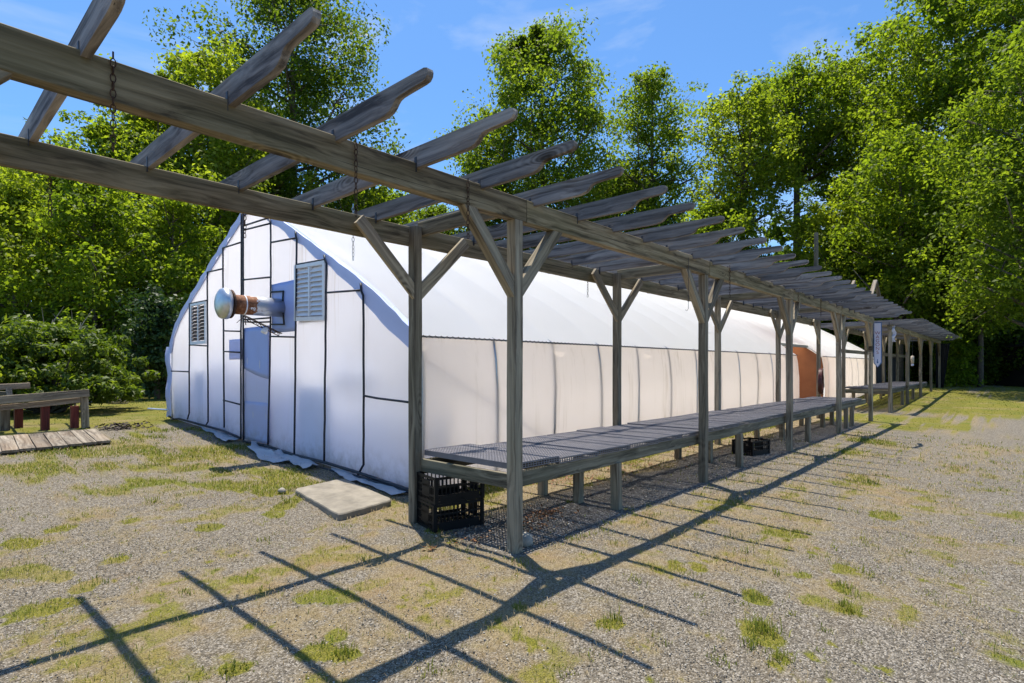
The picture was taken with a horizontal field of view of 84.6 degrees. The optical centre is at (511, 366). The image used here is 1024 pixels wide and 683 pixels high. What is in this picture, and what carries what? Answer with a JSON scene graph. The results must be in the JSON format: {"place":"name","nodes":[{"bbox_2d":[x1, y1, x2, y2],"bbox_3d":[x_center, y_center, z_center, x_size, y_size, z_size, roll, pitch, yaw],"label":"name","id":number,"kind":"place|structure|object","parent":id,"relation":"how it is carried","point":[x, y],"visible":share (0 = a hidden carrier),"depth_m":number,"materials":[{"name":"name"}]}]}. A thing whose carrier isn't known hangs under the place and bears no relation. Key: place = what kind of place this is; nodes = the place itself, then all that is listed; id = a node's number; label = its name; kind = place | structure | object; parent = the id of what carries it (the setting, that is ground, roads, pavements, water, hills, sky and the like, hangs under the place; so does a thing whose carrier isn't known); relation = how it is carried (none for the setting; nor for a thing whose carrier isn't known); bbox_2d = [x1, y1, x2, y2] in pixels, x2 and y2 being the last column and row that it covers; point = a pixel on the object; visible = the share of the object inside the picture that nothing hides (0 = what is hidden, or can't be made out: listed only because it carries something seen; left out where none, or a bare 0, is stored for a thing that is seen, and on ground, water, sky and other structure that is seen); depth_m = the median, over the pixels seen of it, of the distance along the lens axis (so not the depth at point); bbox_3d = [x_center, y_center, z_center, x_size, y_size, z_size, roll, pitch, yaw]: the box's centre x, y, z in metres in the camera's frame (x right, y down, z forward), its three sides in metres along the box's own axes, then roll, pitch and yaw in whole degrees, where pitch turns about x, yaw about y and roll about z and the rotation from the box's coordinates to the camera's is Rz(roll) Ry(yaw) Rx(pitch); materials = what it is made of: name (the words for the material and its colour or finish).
{"place":"outdoors","nodes":[
{"label":"outdoors","id":0,"kind":"place"},
{"bbox_2d":[53,310,95,405],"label":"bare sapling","id":1,"kind":"object","parent":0,"point":[79,328],"visible":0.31,"depth_m":15.84,"materials":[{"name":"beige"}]},
{"bbox_2d":[0,0,1021,255],"label":"sky","id":2,"kind":"structure","parent":0,"point":[707,41],"materials":[{"name":"blue"}]},
{"bbox_2d":[0,381,1023,682],"bbox_3d":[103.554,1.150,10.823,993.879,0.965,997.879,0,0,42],"label":"ground","id":3,"kind":"structure","parent":0,"point":[996,425],"depth_m":4.16,"materials":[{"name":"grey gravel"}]},
{"bbox_2d":[0,332,51,404],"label":"rhododendron shrub","id":4,"kind":"object","parent":3,"relation":"on","point":[39,382],"visible":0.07,"depth_m":13.43,"materials":[{"name":"green plant"}]},
{"bbox_2d":[0,383,89,430],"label":"bench","id":5,"kind":"object","parent":3,"relation":"on","point":[73,396],"visible":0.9,"depth_m":10.14,"materials":[{"name":"grey wood"}]},
{"bbox_2d":[0,429,110,454],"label":"plank platform","id":6,"kind":"structure","parent":3,"relation":"on","point":[15,444],"depth_m":8.79,"materials":[{"name":"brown wood"}]},
{"bbox_2d":[0,167,128,303],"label":"broadleaf tree","id":7,"kind":"object","parent":3,"relation":"on","point":[43,177],"visible":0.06,"depth_m":25.06,"materials":[{"name":"green plant"}]},
{"bbox_2d":[0,313,160,412],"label":"rhododendron shrub","id":8,"kind":"object","parent":3,"relation":"on","point":[37,345],"visible":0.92,"depth_m":13.15,"materials":[{"name":"green plant"}]},
{"bbox_2d":[0,166,176,326],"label":"broadleaf tree","id":9,"kind":"object","parent":3,"relation":"on","point":[18,197],"visible":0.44,"depth_m":22.05,"materials":[{"name":"green plant"}]},
{"bbox_2d":[0,177,193,374],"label":"broadleaf tree","id":10,"kind":"object","parent":3,"relation":"on","point":[87,209],"visible":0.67,"depth_m":21.22,"materials":[{"name":"green plant"}]},
{"bbox_2d":[23,109,180,309],"bbox_3d":[-20.076,-5.414,27.279,7.250,13.288,6.555,0,0,42],"label":"broadleaf tree","id":11,"kind":"object","parent":3,"relation":"on","point":[97,132],"visible":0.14,"depth_m":26.27,"materials":[{"name":"green plant"}]},
{"bbox_2d":[112,399,128,403],"bbox_3d":[-11.794,1.032,16.955,0.421,0.322,0.376,0,0,-7],"label":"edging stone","id":12,"kind":"object","parent":3,"relation":"on","point":[123,402],"visible":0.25,"depth_m":16.83,"materials":[{"name":"grey stone"}]},
{"bbox_2d":[87,420,157,430],"bbox_3d":[-7.277,1.120,10.552,0.708,0.154,1.136,0,0,31],"label":"brush pile","id":13,"kind":"object","parent":3,"relation":"on","point":[125,425],"visible":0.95,"depth_m":10.51,"materials":[{"name":"brown"}]},
{"bbox_2d":[105,280,188,400],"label":"hemlock tree","id":14,"kind":"object","parent":3,"relation":"on","point":[152,334],"visible":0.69,"depth_m":19.07,"materials":[{"name":"green plant"}]},
{"bbox_2d":[84,194,230,344],"bbox_3d":[-14.519,-3.383,23.866,7.359,9.223,5.494,0,0,42],"label":"broadleaf tree","id":15,"kind":"object","parent":3,"relation":"on","point":[178,210],"visible":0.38,"depth_m":23.39,"materials":[{"name":"green plant"}]},
{"bbox_2d":[72,102,246,298],"bbox_3d":[-17.799,-6.128,27.962,9.144,14.715,7.546,0,0,11],"label":"broadleaf tree","id":16,"kind":"object","parent":3,"relation":"on","point":[146,125],"visible":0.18,"depth_m":27.37,"materials":[{"name":"green plant"}]},
{"bbox_2d":[88,29,325,285],"bbox_3d":[-16.384,-8.128,31.038,10.208,18.717,11.436,0,0,10],"label":"broadleaf tree","id":17,"kind":"object","parent":3,"relation":"on","point":[203,66],"visible":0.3,"depth_m":29.23,"materials":[{"name":"green plant"}]},
{"bbox_2d":[198,425,237,440],"bbox_3d":[-5.471,1.185,10.264,0.238,0.130,2.264,0,0,-44],"label":"plastic sheet","id":18,"kind":"object","parent":3,"relation":"on","point":[223,436],"visible":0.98,"depth_m":9.86,"materials":[{"name":"grey plastic"}]},
{"bbox_2d":[202,147,318,241],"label":"broadleaf tree","id":19,"kind":"object","parent":3,"relation":"on","point":[281,180],"visible":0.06,"depth_m":35.05,"materials":[{"name":"green plant"}]},
{"bbox_2d":[142,0,410,212],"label":"tall tree","id":20,"kind":"object","parent":3,"relation":"on","point":[308,72],"visible":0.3,"depth_m":36.49,"materials":[{"name":"green plant"}]},
{"bbox_2d":[278,488,285,492],"bbox_3d":[-2.605,1.405,6.368,0.104,0.070,0.081,0,0,39],"label":"rock","id":21,"kind":"object","parent":3,"relation":"on","point":[280,490],"visible":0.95,"depth_m":6.34,"materials":[{"name":"stone"}]},
{"bbox_2d":[247,441,317,467],"bbox_3d":[-3.497,1.277,8.264,2.164,0.166,0.466,0,0,42],"label":"plastic sheet","id":22,"kind":"object","parent":3,"relation":"on","point":[273,455],"visible":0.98,"depth_m":8.19,"materials":[{"name":"grey plastic"}]},
{"bbox_2d":[296,479,390,520],"bbox_3d":[-1.883,1.470,6.204,0.703,0.172,1.439,0,0,-41],"label":"concrete slab","id":23,"kind":"object","parent":3,"relation":"on","point":[340,499],"depth_m":6.01,"materials":[{"name":"beige concrete"}]},
{"bbox_2d":[331,467,405,494],"bbox_3d":[-1.868,1.398,6.958,1.694,0.105,0.233,0,0,42],"label":"plastic sheet","id":24,"kind":"object","parent":3,"relation":"on","point":[349,476],"visible":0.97,"depth_m":6.85,"materials":[{"name":"grey plastic"}]},
{"bbox_2d":[315,185,425,224],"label":"broadleaf tree","id":25,"kind":"object","parent":3,"relation":"on","point":[405,216],"visible":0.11,"depth_m":41.88,"materials":[{"name":"green plant"}]},
{"bbox_2d":[399,203,466,234],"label":"broadleaf tree","id":26,"kind":"object","parent":3,"relation":"on","point":[432,210],"visible":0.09,"depth_m":45.44,"materials":[{"name":"green plant"}]},
{"bbox_2d":[417,489,483,532],"bbox_3d":[-0.592,1.354,5.372,0.526,0.293,0.391,0,0,-33],"label":"plastic crate","id":27,"kind":"object","parent":3,"relation":"on","point":[434,516],"visible":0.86,"depth_m":5.25,"materials":[{"name":"black plastic"}]},
{"bbox_2d":[417,471,484,504],"bbox_3d":[-0.589,1.106,5.376,0.526,0.293,0.391,0,0,-35],"label":"plastic crate","id":28,"kind":"object","parent":27,"relation":"on","point":[428,492],"visible":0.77,"depth_m":5.24,"materials":[{"name":"black plastic"}]},
{"bbox_2d":[0,0,911,553],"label":"pergola","id":29,"kind":"object","parent":3,"relation":"on","point":[602,254],"visible":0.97,"depth_m":4.51,"materials":[{"name":"grey wood"}]},
{"bbox_2d":[47,139,52,216],"bbox_3d":[-2.849,-1.161,3.470,0.024,0.477,0.024,0,0,-9],"label":"chain","id":30,"kind":"object","parent":29,"relation":"hanging from","point":[50,189],"visible":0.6,"depth_m":3.47,"materials":[{"name":"grey metal"}]},
{"bbox_2d":[109,51,116,151],"bbox_3d":[-1.767,-1.173,2.492,0.024,0.444,0.024,0,0,11],"label":"chain","id":31,"kind":"object","parent":29,"relation":"hanging from","point":[113,113],"visible":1,"depth_m":2.49,"materials":[{"name":"grey metal"}]},
{"bbox_2d":[243,214,246,237],"bbox_3d":[-2.062,-1.195,4.341,0.024,0.410,0.024,0,0,-12],"label":"chain","id":32,"kind":"object","parent":29,"relation":"hanging from","point":[244,224],"visible":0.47,"depth_m":4.34,"materials":[{"name":"grey metal"}]},
{"bbox_2d":[352,204,354,260],"bbox_3d":[-1.425,-1.204,5.046,0.024,0.511,0.024,0,0,6],"label":"chain","id":33,"kind":"object","parent":29,"relation":"hanging from","point":[352,241],"visible":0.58,"depth_m":5.04,"materials":[{"name":"metal"}]},
{"bbox_2d":[354,138,357,216],"bbox_3d":[-0.944,-1.141,3.404,0.024,0.477,0.024,0,0,-11],"label":"chain","id":34,"kind":"object","parent":29,"relation":"hanging from","point":[356,176],"visible":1,"depth_m":3.40,"materials":[{"name":"grey metal"}]},
{"bbox_2d":[466,178,469,238],"bbox_3d":[-0.320,-1.148,4.095,0.024,0.444,0.024,0,0,13],"label":"chain","id":35,"kind":"object","parent":29,"relation":"hanging from","point":[468,209],"visible":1,"depth_m":4.09,"materials":[{"name":"grey metal"}]},
{"bbox_2d":[686,258,688,310],"bbox_3d":[2.124,-0.996,6.830,0.045,0.648,0.011,0,0,42],"label":"wire hook","id":36,"kind":"object","parent":29,"relation":"hanging from","point":[688,284],"visible":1,"depth_m":6.82,"materials":[{"name":"grey metal"}]},
{"bbox_2d":[814,232,817,265],"bbox_3d":[4.504,-1.705,8.329,0.050,0.550,0.051,0,0,42],"label":"wooden stake","id":37,"kind":"object","parent":29,"relation":"on","point":[816,249],"visible":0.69,"depth_m":8.30,"materials":[{"name":"grey wood"}]},
{"bbox_2d":[818,368,823,394],"bbox_3d":[8.816,0.421,16.049,0.113,0.759,0.744,0,0,34],"label":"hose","id":38,"kind":"object","parent":29,"relation":"hanging from","point":[820,382],"visible":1,"depth_m":15.85,"materials":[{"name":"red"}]},
{"bbox_2d":[870,280,880,296],"bbox_3d":[7.587,-1.625,11.742,0.071,0.363,0.924,0,0,42],"label":"frame prop","id":39,"kind":"object","parent":29,"relation":"on","point":[875,286],"visible":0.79,"depth_m":11.72,"materials":[{"name":"grey wood"}]},
{"bbox_2d":[874,322,881,366],"bbox_3d":[9.968,-0.585,15.334,0.190,1.230,0.028,0,0,42],"label":"sign","id":40,"kind":"object","parent":29,"relation":"attached to","point":[877,344],"visible":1,"depth_m":15.32,"materials":[{"name":"white fabric"}]},
{"bbox_2d":[449,106,529,240],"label":"broadleaf tree","id":41,"kind":"object","parent":3,"relation":"on","point":[521,145],"visible":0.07,"depth_m":46.09,"materials":[{"name":"green plant"}]},
{"bbox_2d":[0,199,1011,332],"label":"woods","id":42,"kind":"object","parent":3,"relation":"on","point":[783,239],"depth_m":47.43,"materials":[{"name":"green plant"}]},
{"bbox_2d":[0,300,1012,394],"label":"undergrowth","id":43,"kind":"object","parent":3,"relation":"on","point":[44,307],"visible":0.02,"depth_m":22.01,"materials":[{"name":"green plant"}]},
{"bbox_2d":[0,424,1020,682],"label":"weeds","id":44,"kind":"object","parent":3,"relation":"on","point":[748,638],"visible":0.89,"depth_m":3.48,"materials":[{"name":"green plant"}]},
{"bbox_2d":[147,213,875,493],"bbox_3d":[4.647,-0.623,19.174,8.796,4.409,28.524,0,0,42],"label":"greenhouse","id":45,"kind":"object","parent":3,"relation":"on","point":[291,339],"visible":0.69,"depth_m":8.56,"materials":[{"name":"white plastic"}]},
{"bbox_2d":[190,301,206,344],"bbox_3d":[-6.032,-0.835,10.844,0.805,0.811,0.060,0,0,42],"label":"louvre window","id":46,"kind":"structure","parent":45,"relation":"in","point":[193,326],"depth_m":10.82,"materials":[{"name":"white"}]},
{"bbox_2d":[294,260,327,320],"bbox_3d":[-2.852,-1.060,7.987,0.855,0.851,0.081,0,0,42],"label":"louvre window","id":47,"kind":"structure","parent":45,"relation":"in","point":[309,311],"depth_m":7.95,"materials":[{"name":"white metal"}]},
{"bbox_2d":[785,347,823,397],"bbox_3d":[10.014,0.375,20.175,2.100,2.150,0.030,0,0,42],"label":"door side","id":48,"kind":"structure","parent":45,"relation":"in","point":[806,358],"depth_m":19.83,"materials":[{"name":"brown wood"}]},
{"bbox_2d":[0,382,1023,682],"bbox_3d":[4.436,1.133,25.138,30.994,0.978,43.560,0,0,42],"label":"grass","id":49,"kind":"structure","parent":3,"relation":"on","point":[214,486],"depth_m":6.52,"materials":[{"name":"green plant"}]},
{"bbox_2d":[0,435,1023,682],"bbox_3d":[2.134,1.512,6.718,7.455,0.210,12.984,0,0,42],"label":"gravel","id":50,"kind":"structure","parent":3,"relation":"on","point":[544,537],"depth_m":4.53,"materials":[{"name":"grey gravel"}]},
{"bbox_2d":[523,532,532,546],"bbox_3d":[0.111,1.460,4.748,0.138,0.125,0.178,0,0,0],"label":"rock","id":51,"kind":"object","parent":3,"relation":"on","point":[527,539],"visible":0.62,"depth_m":4.69,"materials":[{"name":"stone"}]},
{"bbox_2d":[434,4,637,257],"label":"tulip tree","id":52,"kind":"object","parent":3,"relation":"on","point":[518,56],"visible":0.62,"depth_m":42.77,"materials":[{"name":"green plant"}]},
{"bbox_2d":[423,444,728,549],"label":"fallen leaves","id":53,"kind":"object","parent":3,"relation":"on","point":[552,510],"visible":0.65,"depth_m":5.67,"materials":[{"name":"brown plant"}]},
{"bbox_2d":[572,153,692,232],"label":"broadleaf tree","id":54,"kind":"object","parent":3,"relation":"on","point":[629,190],"visible":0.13,"depth_m":46.63,"materials":[{"name":"green plant"}]},
{"bbox_2d":[421,397,865,509],"bbox_3d":[4.410,1.171,10.374,1.202,0.742,14.471,0,0,42],"label":"display bench","id":55,"kind":"object","parent":3,"relation":"on","point":[599,447],"visible":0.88,"depth_m":6.33,"materials":[{"name":"grey wood"}]},
{"bbox_2d":[574,60,727,232],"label":"tulip tree","id":56,"kind":"object","parent":3,"relation":"on","point":[651,87],"visible":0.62,"depth_m":45.86,"materials":[{"name":"green plant"}]},
{"bbox_2d":[680,192,791,262],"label":"broadleaf tree","id":57,"kind":"object","parent":3,"relation":"on","point":[727,210],"visible":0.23,"depth_m":36.66,"materials":[{"name":"green plant"}]},
{"bbox_2d":[660,70,812,239],"bbox_3d":[16.028,-9.703,40.608,10.665,20.970,11.486,0,0,42],"label":"oak tree","id":58,"kind":"object","parent":3,"relation":"on","point":[740,185],"visible":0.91,"depth_m":38.50,"materials":[{"name":"green plant"}]},
{"bbox_2d":[732,436,769,455],"bbox_3d":[4.116,1.354,9.690,0.526,0.293,0.391,0,0,-35],"label":"plastic crate","id":59,"kind":"object","parent":3,"relation":"on","point":[749,450],"visible":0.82,"depth_m":9.57,"materials":[{"name":"black plastic"}]},
{"bbox_2d":[717,38,880,267],"bbox_3d":[21.077,-11.130,42.473,10.932,23.918,12.036,0,0,13],"label":"oak tree","id":60,"kind":"object","parent":3,"relation":"on","point":[797,80],"visible":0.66,"depth_m":39.81,"materials":[{"name":"green plant"}]},
{"bbox_2d":[770,183,911,321],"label":"broadleaf tree","id":61,"kind":"object","parent":3,"relation":"on","point":[804,227],"visible":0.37,"depth_m":35.03,"materials":[{"name":"green plant"}]},
{"bbox_2d":[776,51,916,210],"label":"broadleaf tree","id":62,"kind":"object","parent":3,"relation":"on","point":[820,191],"visible":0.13,"depth_m":41.89,"materials":[{"name":"green plant"}]},
{"bbox_2d":[802,257,949,366],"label":"broadleaf tree","id":63,"kind":"object","parent":3,"relation":"on","point":[830,321],"visible":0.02,"depth_m":37.03,"materials":[{"name":"green plant"}]},
{"bbox_2d":[805,8,949,213],"bbox_3d":[25.828,-11.829,40.581,9.634,25.764,8.568,0,0,42],"label":"broadleaf tree","id":64,"kind":"object","parent":3,"relation":"on","point":[860,74],"visible":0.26,"depth_m":39.78,"materials":[{"name":"green plant"}]},
{"bbox_2d":[809,318,960,412],"bbox_3d":[16.317,0.021,23.617,3.199,2.971,15.174,0,0,42],"label":"pergola","id":65,"kind":"object","parent":3,"relation":"on","point":[921,330],"visible":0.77,"depth_m":20.44,"materials":[{"name":"grey wood"}]},
{"bbox_2d":[876,349,885,383],"bbox_3d":[17.090,-0.075,26.066,0.106,2.350,2.403,0,0,42],"label":"shade cloth","id":66,"kind":"object","parent":65,"relation":"hanging from","point":[879,374],"visible":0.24,"depth_m":25.79,"materials":[{"name":"black fabric"}]},
{"bbox_2d":[892,357,895,381],"bbox_3d":[19.503,0.300,28.737,0.106,1.600,2.403,0,0,42],"label":"shade cloth","id":67,"kind":"object","parent":65,"relation":"hanging from","point":[893,369],"visible":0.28,"depth_m":28.68,"materials":[{"name":"black fabric"}]},
{"bbox_2d":[892,326,896,341],"bbox_3d":[12.003,-1.029,17.695,0.156,0.501,0.091,0,0,42],"label":"ribbon","id":68,"kind":"object","parent":65,"relation":"attached to","point":[894,333],"visible":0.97,"depth_m":17.69,"materials":[{"name":"white fabric"}]},
{"bbox_2d":[911,338,913,365],"bbox_3d":[15.997,-0.590,22.473,0.110,1.120,0.105,0,0,42],"label":"wind chime","id":69,"kind":"object","parent":65,"relation":"hanging from","point":[912,358],"visible":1,"depth_m":22.45,"materials":[{"name":"beige"}]},
{"bbox_2d":[936,343,949,387],"bbox_3d":[21.868,-0.040,28.552,0.576,2.241,0.106,0,0,42],"label":"shade cloth","id":70,"kind":"object","parent":65,"relation":"hanging from","point":[944,352],"visible":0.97,"depth_m":28.54,"materials":[{"name":"black fabric"}]},
{"bbox_2d":[846,381,926,409],"bbox_3d":[14.924,1.074,22.059,1.268,0.810,10.134,0,0,42],"label":"display bench","id":71,"kind":"object","parent":3,"relation":"on","point":[880,389],"visible":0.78,"depth_m":19.78,"materials":[{"name":"grey wood"}]},
{"bbox_2d":[886,351,927,381],"bbox_3d":[24.808,0.171,35.748,2.853,3.340,3.254,0,0,-16],"label":"shrub","id":72,"kind":"object","parent":3,"relation":"on","point":[914,369],"visible":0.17,"depth_m":35.17,"materials":[{"name":"green plant"}]},
{"bbox_2d":[825,119,1007,381],"bbox_3d":[22.236,-6.181,31.443,8.750,14.646,8.711,0,0,42],"label":"broadleaf tree","id":73,"kind":"object","parent":3,"relation":"on","point":[900,149],"visible":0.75,"depth_m":30.82,"materials":[{"name":"green plant"}]},
{"bbox_2d":[838,0,1023,342],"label":"oak tree","id":74,"kind":"object","parent":3,"relation":"on","point":[947,15],"visible":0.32,"depth_m":34.37,"materials":[{"name":"green plant"}]},
{"bbox_2d":[886,286,1023,384],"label":"broadleaf tree","id":75,"kind":"object","parent":3,"relation":"on","point":[925,377],"visible":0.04,"depth_m":33.97,"materials":[{"name":"green plant"}]},
{"bbox_2d":[925,314,985,386],"bbox_3d":[23.630,-0.669,30.029,2.603,4.199,3.153,0,0,42],"label":"shrub","id":76,"kind":"object","parent":3,"relation":"on","point":[957,371],"visible":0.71,"depth_m":29.60,"materials":[{"name":"green plant"}]},
{"bbox_2d":[893,175,1023,387],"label":"broadleaf tree","id":77,"kind":"object","parent":3,"relation":"on","point":[982,334],"visible":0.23,"depth_m":29.21,"materials":[{"name":"green plant"}]},
{"bbox_2d":[904,18,1023,341],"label":"broadleaf tree","id":78,"kind":"object","parent":3,"relation":"on","point":[1003,197],"visible":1,"depth_m":24.04,"materials":[{"name":"green plant"}]},
{"bbox_2d":[918,0,1023,260],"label":"oak tree","id":79,"kind":"object","parent":3,"relation":"on","point":[1003,14],"visible":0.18,"depth_m":31.61,"materials":[{"name":"green plant"}]},
{"bbox_2d":[964,288,1023,371],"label":"broadleaf tree","id":80,"kind":"object","parent":3,"relation":"on","point":[1015,340],"visible":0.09,"depth_m":32.27,"materials":[{"name":"green plant"}]},
{"bbox_2d":[995,335,1023,386],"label":"shrub","id":81,"kind":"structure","parent":3,"relation":"on","point":[1015,377],"depth_m":32.31,"materials":[{"name":"green plant"}]}
]}

